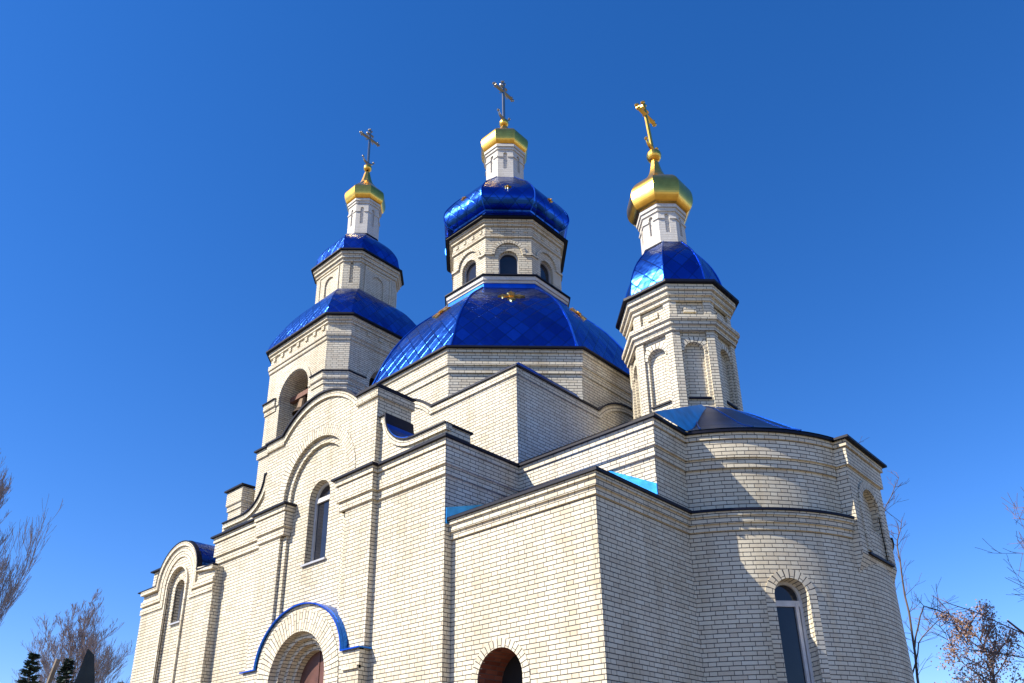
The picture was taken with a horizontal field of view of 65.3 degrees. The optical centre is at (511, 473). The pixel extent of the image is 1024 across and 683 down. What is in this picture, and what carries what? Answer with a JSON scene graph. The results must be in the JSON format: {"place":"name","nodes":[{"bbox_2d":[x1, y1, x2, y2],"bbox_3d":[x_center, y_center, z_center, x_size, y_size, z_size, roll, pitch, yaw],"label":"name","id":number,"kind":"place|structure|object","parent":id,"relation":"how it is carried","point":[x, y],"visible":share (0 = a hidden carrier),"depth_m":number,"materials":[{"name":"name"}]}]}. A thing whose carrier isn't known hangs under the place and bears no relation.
{"place":"outdoors","nodes":[
{"label":"outdoors","id":0,"kind":"place"},
{"bbox_2d":[0,0,1023,682],"label":"sky","id":1,"kind":"structure","parent":0,"point":[175,175],"materials":[{"name":"blue"}]},
{"bbox_2d":[130,80,914,682],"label":"church","id":2,"kind":"structure","parent":0,"point":[506,464],"depth_m":15.30,"materials":[{"name":"beige brick"}]},
{"bbox_2d":[168,583,184,625],"bbox_3d":[-8.151,3.188,19.746,0.560,1.110,0.240,-20,-30,38],"label":"window","id":3,"kind":"structure","parent":2,"relation":"in","point":[181,598],"depth_m":19.87,"materials":[{"name":"white glass"}]},
{"bbox_2d":[292,396,306,415],"bbox_3d":[-7.076,-2.322,27.276,0.760,0.740,0.760,-20,-30,38],"label":"bell","id":4,"kind":"object","parent":2,"relation":"hanging from","point":[302,402],"visible":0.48,"depth_m":27.08,"materials":[{"name":"brown metal"}]},
{"bbox_2d":[300,482,329,567],"bbox_3d":[-3.997,1.019,16.742,0.840,1.840,0.260,-20,-30,38],"label":"window","id":5,"kind":"structure","parent":2,"relation":"in","point":[319,537],"depth_m":16.90,"materials":[{"name":"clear glass"}]},
{"bbox_2d":[465,261,475,282],"bbox_3d":[-1.146,-5.752,23.277,0.570,0.925,0.060,-20,-30,38],"label":"window","id":6,"kind":"structure","parent":2,"relation":"in","point":[470,272],"depth_m":23.40,"materials":[{"name":"blue glass"}]},
{"bbox_2d":[499,253,518,273],"bbox_3d":[-0.090,-5.917,22.928,0.570,0.925,0.060,0,-23,-3],"label":"window","id":7,"kind":"structure","parent":2,"relation":"in","point":[508,262],"depth_m":22.97,"materials":[{"name":"blue glass"}]},
{"bbox_2d":[540,262,550,283],"bbox_3d":[0.930,-5.748,23.371,0.060,0.925,0.570,-20,-30,38],"label":"window","id":8,"kind":"structure","parent":2,"relation":"in","point":[545,273],"depth_m":23.52,"materials":[{"name":"blue glass"}]},
{"bbox_2d":[775,581,814,682],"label":"window","id":9,"kind":"structure","parent":2,"relation":"in","point":[794,639],"depth_m":13.22,"materials":[{"name":"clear glass"}]},
{"bbox_2d":[859,437,1008,682],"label":"bare tree","id":10,"kind":"object","parent":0,"point":[916,666],"visible":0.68,"depth_m":20.54,"materials":[{"name":"brown plant"}]},
{"bbox_2d":[912,489,1023,662],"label":"bare tree","id":11,"kind":"object","parent":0,"point":[1016,627],"visible":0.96,"depth_m":19.73,"materials":[{"name":"brown plant"}]},
{"label":"ground","id":12,"kind":"structure","parent":0,"visible":0},
{"bbox_2d":[15,651,43,682],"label":"spruce","id":13,"kind":"object","parent":12,"relation":"on","point":[29,670],"visible":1,"depth_m":29.50,"materials":[{"name":"green plant"}]},
{"bbox_2d":[0,448,62,624],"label":"bare tree","id":14,"kind":"object","parent":12,"relation":"on","point":[11,589],"visible":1,"depth_m":39.03,"materials":[{"name":"brown plant"}]},
{"bbox_2d":[46,659,59,682],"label":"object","id":15,"kind":"object","parent":12,"relation":"on","point":[53,671],"visible":1,"depth_m":30.31,"materials":[{"name":"brown plant"}]},
{"bbox_2d":[53,657,76,682],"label":"spruce","id":16,"kind":"object","parent":12,"relation":"on","point":[67,666],"visible":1,"depth_m":31.14,"materials":[{"name":"green plant"}]},
{"bbox_2d":[12,588,134,682],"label":"bare tree","id":17,"kind":"object","parent":12,"relation":"on","point":[91,641],"visible":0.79,"depth_m":53.48,"materials":[{"name":"brown plant"}]},
{"bbox_2d":[74,649,94,682],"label":"slanted post","id":18,"kind":"object","parent":12,"relation":"on","point":[86,673],"visible":1,"depth_m":30.61,"materials":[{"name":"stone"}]},
{"bbox_2d":[930,599,1023,682],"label":"leafy tree","id":19,"kind":"object","parent":12,"relation":"on","point":[990,667],"visible":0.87,"depth_m":27.00,"materials":[{"name":"brown plant"}]}
]}

